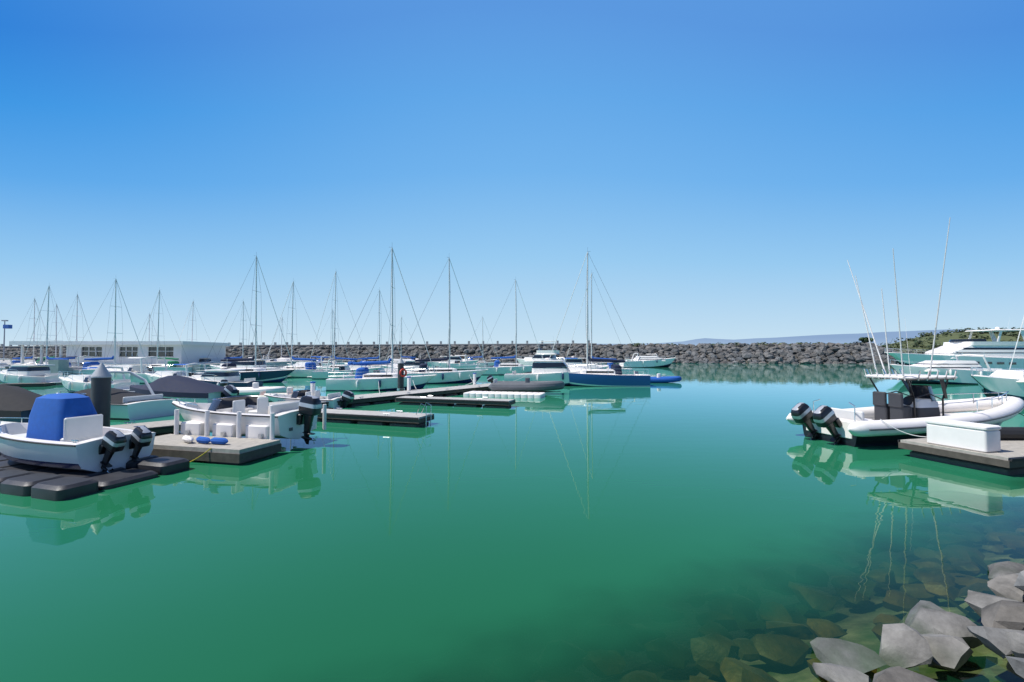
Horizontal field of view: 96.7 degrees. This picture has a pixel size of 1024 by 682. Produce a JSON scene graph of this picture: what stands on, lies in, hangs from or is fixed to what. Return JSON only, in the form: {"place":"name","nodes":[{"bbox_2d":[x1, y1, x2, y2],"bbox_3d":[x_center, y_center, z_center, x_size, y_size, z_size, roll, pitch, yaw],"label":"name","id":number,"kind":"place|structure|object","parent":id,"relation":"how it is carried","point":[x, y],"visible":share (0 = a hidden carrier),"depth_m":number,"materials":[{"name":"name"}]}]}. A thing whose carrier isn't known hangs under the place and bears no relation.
{"place":"outdoors","nodes":[
{"label":"outdoors","id":0,"kind":"place"},
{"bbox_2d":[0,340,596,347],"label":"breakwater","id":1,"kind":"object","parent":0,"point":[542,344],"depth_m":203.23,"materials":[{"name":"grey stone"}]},
{"bbox_2d":[0,363,1023,681],"bbox_3d":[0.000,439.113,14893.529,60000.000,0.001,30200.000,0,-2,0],"label":"harbour water","id":2,"kind":"structure","parent":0,"point":[522,539],"depth_m":8.13,"materials":[{"name":"green liquid"}]},
{"bbox_2d":[0,358,12,366],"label":"cruiser","id":3,"kind":"object","parent":2,"relation":"on","point":[4,364],"visible":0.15,"depth_m":70.61,"materials":[{"name":"white plastic"}]},
{"bbox_2d":[0,384,41,422],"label":"covered boat","id":4,"kind":"object","parent":2,"relation":"on","point":[16,401],"visible":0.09,"depth_m":19.68,"materials":[{"name":"black fabric"}]},
{"bbox_2d":[2,382,55,386],"bbox_3d":[-48.523,4.538,45.492,3.599,0.790,2.160,1,-2,-22],"label":"pontoon","id":5,"kind":"object","parent":2,"relation":"on","point":[18,384],"visible":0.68,"depth_m":45.02,"materials":[{"name":"concrete"}]},
{"bbox_2d":[10,298,54,363],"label":"yacht","id":6,"kind":"object","parent":2,"relation":"on","point":[18,361],"visible":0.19,"depth_m":83.91,"materials":[{"name":"white"}]},
{"bbox_2d":[0,361,66,384],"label":"cruiser","id":7,"kind":"object","parent":2,"relation":"on","point":[31,372],"visible":0.76,"depth_m":47.41,"materials":[{"name":"white plastic"}]},
{"bbox_2d":[21,285,82,366],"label":"yacht","id":8,"kind":"object","parent":2,"relation":"on","point":[47,357],"visible":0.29,"depth_m":68.04,"materials":[{"name":"blue"}]},
{"bbox_2d":[36,304,68,362],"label":"yacht","id":9,"kind":"object","parent":2,"relation":"on","point":[53,340],"visible":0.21,"depth_m":92.05,"materials":[{"name":"white plastic"}]},
{"bbox_2d":[37,291,96,363],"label":"yacht","id":10,"kind":"object","parent":2,"relation":"on","point":[69,358],"visible":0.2,"depth_m":80.06,"materials":[{"name":"blue"}]},
{"bbox_2d":[44,356,95,366],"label":"motorboat","id":11,"kind":"object","parent":2,"relation":"on","point":[77,363],"visible":0.14,"depth_m":73.74,"materials":[{"name":"white"}]},
{"bbox_2d":[0,420,181,454],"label":"pontoon walkway","id":12,"kind":"structure","parent":2,"relation":"on","point":[160,428],"depth_m":17.59,"materials":[{"name":"concrete"}]},
{"bbox_2d":[0,455,189,500],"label":"drive on dock","id":13,"kind":"object","parent":2,"relation":"on","point":[36,481],"visible":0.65,"depth_m":11.08,"materials":[{"name":"black plastic"}]},
{"bbox_2d":[0,393,156,472],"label":"motorboat","id":14,"kind":"object","parent":13,"relation":"on","point":[69,431],"visible":0.98,"depth_m":12.29,"materials":[{"name":"blue"}]},
{"bbox_2d":[58,366,139,392],"bbox_3d":[-35.185,3.414,38.464,7.700,2.626,2.800,0,-2,10],"label":"cruiser","id":15,"kind":"object","parent":2,"relation":"on","point":[71,382],"visible":0.58,"depth_m":37.80,"materials":[{"name":"white plastic"}]},
{"bbox_2d":[90,363,111,426],"bbox_3d":[-14.049,2.700,15.528,0.660,3.910,0.660,0,-2,0],"label":"pile","id":16,"kind":"object","parent":2,"relation":"in","point":[100,376],"visible":0.56,"depth_m":15.41,"materials":[{"name":"metal"}]},
{"bbox_2d":[69,278,148,374],"bbox_3d":[-54.920,-1.817,61.930,10.500,14.356,3.510,0,-2,-5],"label":"yacht","id":17,"kind":"object","parent":2,"relation":"on","point":[88,371],"visible":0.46,"depth_m":61.70,"materials":[{"name":"white"}]},
{"bbox_2d":[58,371,177,419],"bbox_3d":[-21.603,2.893,24.070,7.002,2.665,2.858,0,-2,15],"label":"motorboat","id":18,"kind":"object","parent":2,"relation":"on","point":[129,405],"visible":0.5,"depth_m":23.09,"materials":[{"name":"grey plastic"}]},
{"bbox_2d":[104,356,172,383],"bbox_3d":[-42.578,3.422,51.837,10.200,3.391,3.650,0,-2,12],"label":"cruiser","id":19,"kind":"object","parent":2,"relation":"on","point":[138,370],"visible":0.52,"depth_m":50.88,"materials":[{"name":"white plastic"}]},
{"bbox_2d":[142,312,155,340],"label":"sailboat mast","id":20,"kind":"object","parent":2,"relation":"on","point":[149,326],"visible":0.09,"depth_m":110.13,"materials":[{"name":"blue"}]},
{"bbox_2d":[134,290,191,371],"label":"yacht","id":21,"kind":"object","parent":2,"relation":"on","point":[161,367],"visible":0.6,"depth_m":75.12,"materials":[{"name":"white"}]},
{"bbox_2d":[0,360,342,375],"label":"dock","id":22,"kind":"object","parent":2,"relation":"on","point":[60,365],"visible":0.23,"depth_m":75.91,"materials":[{"name":"concrete"}]},
{"bbox_2d":[1,320,11,360],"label":"lamp pole","id":23,"kind":"object","parent":22,"relation":"on","point":[7,326],"visible":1,"depth_m":119.96,"materials":[{"name":"grey metal"}]},
{"bbox_2d":[9,341,229,363],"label":"marina office","id":24,"kind":"structure","parent":22,"relation":"on","point":[194,352],"depth_m":80.01,"materials":[{"name":"white concrete"}]},
{"bbox_2d":[144,363,205,381],"bbox_3d":[-32.260,3.511,44.389,8.200,2.779,2.970,0,-2,8],"label":"cruiser","id":25,"kind":"object","parent":2,"relation":"on","point":[152,377],"visible":0.34,"depth_m":43.95,"materials":[{"name":"white plastic"}]},
{"bbox_2d":[130,375,238,402],"bbox_3d":[-21.487,3.407,29.642,7.976,2.331,2.711,0,-2,10],"label":"covered boat","id":26,"kind":"object","parent":2,"relation":"on","point":[178,386],"visible":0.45,"depth_m":28.69,"materials":[{"name":"fabric"}]},
{"bbox_2d":[180,301,217,362],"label":"yacht","id":27,"kind":"object","parent":2,"relation":"on","point":[192,325],"visible":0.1,"depth_m":88.09,"materials":[{"name":"blue"}]},
{"bbox_2d":[199,358,211,362],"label":"cruiser","id":28,"kind":"object","parent":2,"relation":"on","point":[203,360],"visible":0.08,"depth_m":84.93,"materials":[{"name":"blue"}]},
{"bbox_2d":[181,367,268,386],"bbox_3d":[-25.652,3.166,40.199,7.700,3.222,2.800,0,-2,5],"label":"cruiser","id":29,"kind":"object","parent":2,"relation":"on","point":[217,376],"visible":0.54,"depth_m":39.36,"materials":[{"name":"white plastic"}]},
{"bbox_2d":[151,402,326,463],"bbox_3d":[-9.514,3.136,15.715,4.550,1.550,4.315,0,-2,14],"label":"floating dock","id":30,"kind":"object","parent":2,"relation":"on","point":[225,443],"visible":0.73,"depth_m":14.20,"materials":[{"name":"concrete"}]},
{"bbox_2d":[172,395,321,444],"bbox_3d":[-9.772,2.764,16.509,6.401,1.705,2.298,0,-2,14],"label":"bowrider boat","id":31,"kind":"object","parent":30,"relation":"on","point":[301,415],"visible":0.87,"depth_m":15.76,"materials":[{"name":"grey plastic"}]},
{"bbox_2d":[218,301,261,362],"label":"yacht","id":32,"kind":"object","parent":2,"relation":"on","point":[239,339],"visible":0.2,"depth_m":90.08,"materials":[{"name":"blue"}]},
{"bbox_2d":[194,252,294,382],"bbox_3d":[-30.101,-2.595,51.963,10.500,15.328,3.510,0,-2,-4],"label":"yacht","id":33,"kind":"object","parent":2,"relation":"on","point":[264,375],"visible":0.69,"depth_m":51.62,"materials":[{"name":"blue"}]},
{"bbox_2d":[210,357,289,377],"bbox_3d":[-35.026,3.397,60.332,10.700,3.939,3.820,0,-2,5],"label":"cruiser","id":34,"kind":"object","parent":2,"relation":"on","point":[261,363],"visible":0.23,"depth_m":59.72,"materials":[{"name":"white plastic"}]},
{"bbox_2d":[220,379,286,395],"bbox_3d":[-20.481,3.721,36.059,5.021,1.371,2.350,0,-2,-5],"label":"motorboat","id":35,"kind":"object","parent":2,"relation":"on","point":[255,389],"visible":0.59,"depth_m":35.58,"materials":[{"name":"plastic"}]},
{"bbox_2d":[263,355,289,360],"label":"motorboat","id":36,"kind":"object","parent":2,"relation":"on","point":[276,359],"visible":0.14,"depth_m":111.42,"materials":[{"name":"white plastic"}]},
{"bbox_2d":[265,317,297,360],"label":"yacht","id":37,"kind":"object","parent":2,"relation":"on","point":[281,347],"visible":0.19,"depth_m":117.92,"materials":[{"name":"blue"}]},
{"bbox_2d":[266,355,298,360],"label":"motorboat","id":38,"kind":"object","parent":2,"relation":"on","point":[283,358],"visible":0.11,"depth_m":116.92,"materials":[{"name":"white plastic"}]},
{"bbox_2d":[257,387,320,401],"bbox_3d":[-15.471,3.733,31.558,4.166,1.084,2.020,0,-2,-10],"label":"motorboat","id":39,"kind":"object","parent":2,"relation":"on","point":[289,389],"visible":0.21,"depth_m":31.38,"materials":[{"name":"white plastic"}]},
{"bbox_2d":[266,281,334,377],"bbox_3d":[-30.176,-1.740,64.101,10.000,14.328,3.353,0,-2,4],"label":"yacht","id":40,"kind":"object","parent":2,"relation":"on","point":[307,369],"visible":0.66,"depth_m":63.05,"materials":[{"name":"white plastic"}]},
{"bbox_2d":[264,390,354,408],"bbox_3d":[-12.326,3.775,27.528,5.820,1.606,2.058,0,-2,8],"label":"motorboat","id":41,"kind":"object","parent":2,"relation":"on","point":[347,398],"visible":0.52,"depth_m":27.03,"materials":[{"name":"grey plastic"}]},
{"bbox_2d":[287,356,332,366],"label":"motorboat","id":42,"kind":"object","parent":2,"relation":"on","point":[301,363],"visible":0.15,"depth_m":74.14,"materials":[{"name":"white plastic"}]},
{"bbox_2d":[313,309,348,364],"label":"yacht","id":43,"kind":"object","parent":2,"relation":"on","point":[323,361],"visible":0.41,"depth_m":103.81,"materials":[{"name":"white"}]},
{"bbox_2d":[309,272,367,369],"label":"yacht","id":44,"kind":"object","parent":2,"relation":"on","point":[335,357],"visible":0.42,"depth_m":69.91,"materials":[{"name":"white plastic"}]},
{"bbox_2d":[308,358,380,378],"bbox_3d":[-22.006,3.822,60.254,9.200,3.085,3.310,0,-2,-5],"label":"cruiser","id":45,"kind":"object","parent":2,"relation":"on","point":[320,374],"visible":0.63,"depth_m":58.88,"materials":[{"name":"white plastic"}]},
{"bbox_2d":[344,290,400,367],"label":"yacht","id":46,"kind":"object","parent":2,"relation":"on","point":[375,358],"visible":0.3,"depth_m":77.89,"materials":[{"name":"white"}]},
{"bbox_2d":[317,408,433,426],"bbox_3d":[-7.114,3.762,21.544,6.956,0.940,1.460,-1,-2,19],"label":"pontoon finger","id":47,"kind":"object","parent":2,"relation":"on","point":[398,418],"visible":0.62,"depth_m":20.81},
{"bbox_2d":[416,402,430,424],"bbox_3d":[-3.986,3.593,20.515,0.536,1.618,0.476,-1,-2,19],"label":"ladder","id":48,"kind":"object","parent":47,"relation":"attached to","point":[422,410],"visible":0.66,"depth_m":20.62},
{"bbox_2d":[269,373,490,407],"bbox_3d":[-6.994,3.636,33.984,2.560,1.920,23.778,-1,-2,34],"label":"pontoon","id":49,"kind":"object","parent":2,"relation":"on","point":[373,398],"visible":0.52,"depth_m":32.30,"materials":[{"name":"concrete"}]},
{"bbox_2d":[326,248,436,390],"bbox_3d":[-11.522,-2.109,40.947,9.500,13.712,3.196,0,-2,-4],"label":"yacht","id":50,"kind":"object","parent":2,"relation":"on","point":[364,379],"visible":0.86,"depth_m":39.96,"materials":[{"name":"white plastic"}]},
{"bbox_2d":[344,361,418,377],"bbox_3d":[-14.678,3.611,50.424,8.700,2.932,3.140,0,-2,-8],"label":"cruiser","id":51,"kind":"object","parent":2,"relation":"on","point":[351,375],"visible":0.23,"depth_m":49.82,"materials":[{"name":"white plastic"}]},
{"bbox_2d":[384,317,417,360],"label":"yacht","id":52,"kind":"object","parent":2,"relation":"on","point":[402,345],"visible":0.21,"depth_m":112.05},
{"bbox_2d":[397,358,406,390],"bbox_3d":[-8.873,3.279,36.395,0.694,3.974,0.710,-1,-2,40],"label":"pontoon pile","id":53,"kind":"object","parent":2,"relation":"in","point":[401,370],"visible":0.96,"depth_m":36.23,"materials":[{"name":"metal"}]},
{"bbox_2d":[388,355,432,366],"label":"motorboat","id":54,"kind":"object","parent":2,"relation":"on","point":[397,360],"visible":0.06,"depth_m":83.18,"materials":[{"name":"white plastic"}]},
{"bbox_2d":[382,359,439,371],"bbox_3d":[-14.054,3.684,66.065,9.700,3.700,3.480,0,-2,2],"label":"motorboat","id":55,"kind":"object","parent":2,"relation":"on","point":[407,363],"visible":0.28,"depth_m":64.95,"materials":[{"name":"white plastic"}]},
{"bbox_2d":[401,258,488,383],"bbox_3d":[-7.791,-2.424,50.843,10.500,14.920,3.510,0,-2,-12],"label":"yacht","id":56,"kind":"object","parent":2,"relation":"on","point":[449,375],"visible":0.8,"depth_m":50.08,"materials":[{"name":"white plastic"}]},
{"bbox_2d":[0,342,899,363],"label":"breakwater rocks","id":57,"kind":"object","parent":2,"relation":"on","point":[805,353],"visible":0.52,"depth_m":173.13,"materials":[{"name":"grey stone"}]},
{"bbox_2d":[624,337,872,346],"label":"breakwater shrubs","id":58,"kind":"object","parent":57,"relation":"on","point":[864,339],"visible":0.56,"depth_m":167.99,"materials":[{"name":"green plant"}]},
{"bbox_2d":[429,355,478,367],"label":"motorboat","id":59,"kind":"object","parent":2,"relation":"on","point":[460,359],"visible":0.32,"depth_m":102.67,"materials":[{"name":"white plastic"}]},
{"bbox_2d":[395,395,515,407],"bbox_3d":[-3.618,3.964,28.456,7.630,0.940,1.360,-1,-2,17],"label":"finger pontoon","id":60,"kind":"object","parent":2,"relation":"on","point":[486,402],"visible":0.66,"depth_m":27.88,"materials":[{"name":"grey concrete"}]},
{"bbox_2d":[433,355,478,369],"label":"motorboat","id":61,"kind":"object","parent":2,"relation":"on","point":[456,363],"visible":0.73,"depth_m":94.56,"materials":[{"name":"white plastic"}]},
{"bbox_2d":[462,317,497,366],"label":"yacht","id":62,"kind":"object","parent":2,"relation":"on","point":[488,365],"visible":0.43,"depth_m":109.39,"materials":[{"name":"white plastic"}]},
{"bbox_2d":[463,391,544,397],"bbox_3d":[-0.571,4.138,34.754,5.985,0.400,1.985,0,-2,15],"label":"floating dock","id":63,"kind":"object","parent":2,"relation":"on","point":[503,394],"visible":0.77,"depth_m":34.00,"materials":[{"name":"white plastic"}]},
{"bbox_2d":[476,279,542,374],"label":"yacht","id":64,"kind":"object","parent":2,"relation":"on","point":[498,368],"visible":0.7,"depth_m":70.74,"materials":[{"name":"white plastic"}]},
{"bbox_2d":[487,375,564,391],"bbox_3d":[1.095,3.495,37.130,6.385,1.386,3.010,0,-2,8],"label":"inflatable boat","id":65,"kind":"object","parent":2,"relation":"on","point":[527,385],"visible":0.98,"depth_m":35.95,"materials":[{"name":"plastic"}]},
{"bbox_2d":[517,341,559,365],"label":"motorboat","id":66,"kind":"object","parent":2,"relation":"on","point":[545,354],"visible":0.48,"depth_m":101.38,"materials":[{"name":"white plastic"}]},
{"bbox_2d":[504,351,602,385],"bbox_3d":[4.037,3.016,47.305,10.700,3.939,3.820,0,-2,10],"label":"motorboat","id":67,"kind":"object","parent":2,"relation":"on","point":[547,369],"visible":0.69,"depth_m":46.02,"materials":[{"name":"white plastic"}]},
{"bbox_2d":[562,356,581,365],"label":"cruiser","id":68,"kind":"object","parent":2,"relation":"on","point":[574,361],"visible":0.16,"depth_m":78.80,"materials":[{"name":"white plastic"}]},
{"bbox_2d":[559,357,608,368],"bbox_3d":[8.740,3.815,62.636,9.700,3.238,3.480,0,-2,-10],"label":"motorboat","id":69,"kind":"object","parent":2,"relation":"on","point":[591,366],"visible":0.23,"depth_m":62.08,"materials":[{"name":"white plastic"}]},
{"bbox_2d":[565,273,631,373],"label":"yacht","id":70,"kind":"object","parent":2,"relation":"on","point":[622,368],"visible":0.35,"depth_m":67.89,"materials":[{"name":"white metal"}]},
{"bbox_2d":[549,251,649,386],"bbox_3d":[8.521,-2.373,46.608,10.500,14.571,3.510,0,-2,4],"label":"yacht","id":71,"kind":"object","parent":2,"relation":"on","point":[613,376],"visible":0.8,"depth_m":45.20,"materials":[{"name":"blue"}]},
{"bbox_2d":[190,375,1023,461],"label":"mooring lines","id":72,"kind":"object","parent":2,"relation":"on","point":[524,376],"visible":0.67,"depth_m":15.12,"materials":[{"name":"white fabric"}]},
{"bbox_2d":[619,353,675,367],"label":"motorboat","id":73,"kind":"object","parent":2,"relation":"on","point":[650,361],"visible":0.84,"depth_m":110.29,"materials":[{"name":"white plastic"}]},
{"bbox_2d":[635,372,681,382],"bbox_3d":[16.591,4.159,51.901,5.445,1.423,2.570,0,-2,0],"label":"inflatable dinghy","id":74,"kind":"object","parent":2,"relation":"on","point":[663,379],"visible":0.47,"depth_m":50.79,"materials":[{"name":"rubber"}]},
{"bbox_2d":[525,499,1023,681],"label":"seabed rocks","id":75,"kind":"object","parent":2,"relation":"in","point":[710,638],"visible":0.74,"depth_m":7.04,"materials":[{"name":"stone"}]},
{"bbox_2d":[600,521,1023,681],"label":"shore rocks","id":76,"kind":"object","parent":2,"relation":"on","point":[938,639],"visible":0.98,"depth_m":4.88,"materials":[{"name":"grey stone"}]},
{"bbox_2d":[786,217,1023,446],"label":"inflatable motorboat","id":77,"kind":"object","parent":2,"relation":"on","point":[915,409],"visible":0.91,"depth_m":16.86,"materials":[{"name":"white plastic"}]},
{"bbox_2d":[890,354,998,384],"bbox_3d":[47.813,3.246,49.926,12.700,3.632,4.500,0,-2,0],"label":"motor yacht","id":78,"kind":"object","parent":2,"relation":"on","point":[964,370],"visible":0.66,"depth_m":48.48,"materials":[{"name":"white plastic"}]},
{"bbox_2d":[884,327,1023,369],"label":"motor yacht","id":79,"kind":"object","parent":2,"relation":"on","point":[997,353],"visible":0.77,"depth_m":81.22,"materials":[{"name":"white plastic"}]},
{"bbox_2d":[898,438,1023,474],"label":"pontoon","id":80,"kind":"object","parent":2,"relation":"on","point":[1008,459],"visible":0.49,"depth_m":12.87,"materials":[{"name":"concrete"}]},
{"bbox_2d":[925,419,1000,452],"bbox_3d":[13.063,2.724,13.216,0.662,0.723,1.490,0,-2,-15],"label":"dock box","id":81,"kind":"object","parent":80,"relation":"on","point":[978,437],"visible":1,"depth_m":12.92,"materials":[{"name":"white plastic"}]},
{"bbox_2d":[999,427,1023,439],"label":"rolled tender on dock","id":82,"kind":"object","parent":80,"relation":"on","point":[1011,433],"visible":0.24,"depth_m":14.24,"materials":[{"name":"black rubber"}]},
{"bbox_2d":[971,367,1023,399],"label":"cruiser","id":83,"kind":"object","parent":2,"relation":"on","point":[1004,381],"visible":0.89,"depth_m":29.11,"materials":[{"name":"white plastic"}]},
{"bbox_2d":[1007,317,1023,369],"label":"pole","id":84,"kind":"object","parent":83,"relation":"attached to","point":[1015,348],"visible":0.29,"depth_m":35.67,"materials":[{"name":"white metal"}]},
{"bbox_2d":[0,0,1023,345],"label":"sky","id":85,"kind":"structure","parent":0,"point":[720,166],"materials":[{"name":"blue"}]},
{"bbox_2d":[597,329,961,345],"bbox_3d":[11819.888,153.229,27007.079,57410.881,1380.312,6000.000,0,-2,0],"label":"hills","id":86,"kind":"structure","parent":0,"point":[879,337],"depth_m":24012.60,"materials":[{"name":"blue"}]},
{"bbox_2d":[888,332,1021,353],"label":"headland","id":87,"kind":"object","parent":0,"point":[941,339],"depth_m":327.77,"materials":[{"name":"green plant"}]},
{"bbox_2d":[878,327,1023,353],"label":"headland scrub","id":88,"kind":"object","parent":87,"relation":"on","point":[1005,333],"visible":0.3,"depth_m":328.74,"materials":[{"name":"green plant"}]}
]}

